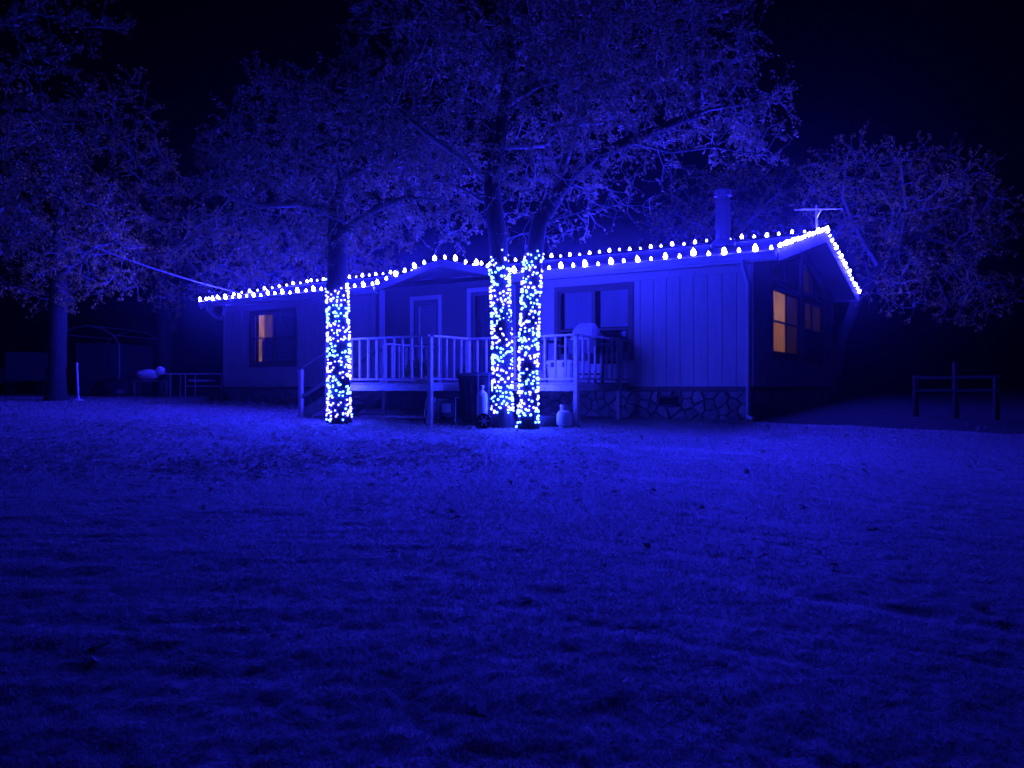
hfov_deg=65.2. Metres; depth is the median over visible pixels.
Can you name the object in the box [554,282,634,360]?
window
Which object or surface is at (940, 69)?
sky
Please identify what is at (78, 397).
marker post
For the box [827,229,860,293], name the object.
string lights
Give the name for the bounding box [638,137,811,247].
oak tree
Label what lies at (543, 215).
oak tree
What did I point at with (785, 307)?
window
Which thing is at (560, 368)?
cooler
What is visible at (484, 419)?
cylinder cart
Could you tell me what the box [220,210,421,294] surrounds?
oak tree
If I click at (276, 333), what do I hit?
window
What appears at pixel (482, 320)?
door
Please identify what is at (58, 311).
oak tree
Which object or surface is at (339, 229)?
oak tree
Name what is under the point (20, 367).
box trailer
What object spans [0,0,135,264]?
oak tree
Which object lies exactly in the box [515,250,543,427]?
trunk lights
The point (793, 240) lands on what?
string lights
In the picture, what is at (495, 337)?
trunk lights
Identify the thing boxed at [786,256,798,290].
transom window
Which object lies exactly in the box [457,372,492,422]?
wheeled bin
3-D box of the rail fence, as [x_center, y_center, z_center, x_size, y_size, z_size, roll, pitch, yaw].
[9.412,0.190,17.021,1.697,1.306,0.204,0,0,45]
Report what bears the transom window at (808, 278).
in the house
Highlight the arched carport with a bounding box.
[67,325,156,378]
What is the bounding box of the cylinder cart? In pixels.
[475,374,492,428]
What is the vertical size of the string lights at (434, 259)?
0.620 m
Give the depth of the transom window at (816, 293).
21.57 m
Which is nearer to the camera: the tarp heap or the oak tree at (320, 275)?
the tarp heap
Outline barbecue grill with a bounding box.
[557,323,617,382]
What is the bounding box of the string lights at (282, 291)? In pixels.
[199,282,373,301]
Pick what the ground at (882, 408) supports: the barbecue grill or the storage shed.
the storage shed
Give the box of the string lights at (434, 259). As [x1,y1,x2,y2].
[376,255,510,283]
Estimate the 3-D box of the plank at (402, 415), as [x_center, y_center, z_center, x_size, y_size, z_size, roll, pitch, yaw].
[-2.407,0.729,18.155,2.200,0.040,0.140,0,0,30]
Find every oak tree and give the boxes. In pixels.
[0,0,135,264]
[0,66,153,401]
[51,64,278,393]
[171,50,486,424]
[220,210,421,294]
[318,0,650,428]
[516,0,801,429]
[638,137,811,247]
[785,119,1023,397]
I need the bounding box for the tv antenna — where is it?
[794,205,841,230]
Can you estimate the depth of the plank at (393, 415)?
18.09 m
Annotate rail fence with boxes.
[912,362,999,419]
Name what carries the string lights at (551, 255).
attached to the house
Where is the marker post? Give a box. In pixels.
[74,363,84,400]
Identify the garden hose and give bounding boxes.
[424,397,436,422]
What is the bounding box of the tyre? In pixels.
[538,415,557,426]
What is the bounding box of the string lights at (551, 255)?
[310,228,819,281]
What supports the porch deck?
on the ground at (882, 408)
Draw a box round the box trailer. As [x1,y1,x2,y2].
[0,352,47,393]
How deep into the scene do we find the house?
18.95 m
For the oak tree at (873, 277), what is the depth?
25.07 m
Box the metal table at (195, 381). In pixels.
[157,373,222,397]
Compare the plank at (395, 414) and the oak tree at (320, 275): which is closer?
the plank at (395, 414)
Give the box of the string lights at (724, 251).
[512,244,772,273]
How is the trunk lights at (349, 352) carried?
attached to the oak tree at (339, 229)
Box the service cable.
[65,235,240,293]
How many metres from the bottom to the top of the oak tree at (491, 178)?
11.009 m
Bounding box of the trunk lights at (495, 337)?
[488,249,513,413]
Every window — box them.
[248,307,297,366]
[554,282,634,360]
[772,283,799,360]
[774,261,786,284]
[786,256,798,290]
[804,261,812,296]
[804,296,822,363]
[813,276,821,300]
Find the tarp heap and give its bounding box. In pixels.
[90,377,132,395]
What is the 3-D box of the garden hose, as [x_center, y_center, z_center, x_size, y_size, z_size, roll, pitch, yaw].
[-1.730,0.556,16.900,0.148,0.586,0.578,0,0,-20]
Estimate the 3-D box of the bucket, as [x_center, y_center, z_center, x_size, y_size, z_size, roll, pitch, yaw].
[0.549,-0.202,16.674,0.287,0.344,0.276,0,0,33]
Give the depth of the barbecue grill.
16.53 m
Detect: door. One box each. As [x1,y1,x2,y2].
[410,294,441,381]
[467,285,515,381]
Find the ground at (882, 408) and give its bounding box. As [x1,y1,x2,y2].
[0,388,1023,767]
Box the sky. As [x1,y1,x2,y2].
[0,0,1023,387]
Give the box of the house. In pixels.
[198,187,858,420]
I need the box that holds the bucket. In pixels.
[537,366,543,381]
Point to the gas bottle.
(564, 416)
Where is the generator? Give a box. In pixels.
[435,397,461,420]
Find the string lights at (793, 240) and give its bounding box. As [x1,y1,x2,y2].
[778,226,827,248]
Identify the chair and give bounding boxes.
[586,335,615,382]
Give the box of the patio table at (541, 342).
[515,340,560,382]
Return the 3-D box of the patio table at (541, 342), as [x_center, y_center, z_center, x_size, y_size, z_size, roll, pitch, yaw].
[0.534,-0.469,17.005,0.840,0.880,0.560,0,0,33]
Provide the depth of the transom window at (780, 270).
18.45 m
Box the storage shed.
[76,343,151,393]
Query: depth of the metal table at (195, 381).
26.67 m
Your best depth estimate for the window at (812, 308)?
21.20 m
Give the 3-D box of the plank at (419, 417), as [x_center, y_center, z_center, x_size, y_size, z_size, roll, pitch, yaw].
[-2.495,0.737,17.831,2.200,0.040,0.140,0,0,26]
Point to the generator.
(448, 407)
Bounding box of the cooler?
[546,360,572,381]
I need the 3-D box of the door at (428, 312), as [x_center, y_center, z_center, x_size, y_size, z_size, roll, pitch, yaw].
[-2.144,-1.150,20.991,1.050,2.300,0.420,0,0,33]
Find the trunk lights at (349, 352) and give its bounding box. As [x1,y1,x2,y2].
[325,278,352,421]
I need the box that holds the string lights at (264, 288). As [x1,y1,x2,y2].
[208,280,307,299]
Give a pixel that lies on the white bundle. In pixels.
(148, 375)
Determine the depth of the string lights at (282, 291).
23.16 m
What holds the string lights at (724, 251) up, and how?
attached to the house
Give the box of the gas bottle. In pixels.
[557,405,571,427]
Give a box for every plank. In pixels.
[358,415,443,418]
[367,414,423,415]
[371,415,445,417]
[379,414,436,415]
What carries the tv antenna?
on the house
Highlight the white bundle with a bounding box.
[132,366,167,397]
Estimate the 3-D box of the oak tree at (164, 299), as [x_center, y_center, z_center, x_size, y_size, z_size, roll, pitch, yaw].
[-13.754,-6.083,31.848,9.061,13.110,6.210,0,0,23]
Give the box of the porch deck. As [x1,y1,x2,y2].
[295,334,629,426]
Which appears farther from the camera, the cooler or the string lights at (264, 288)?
the string lights at (264, 288)

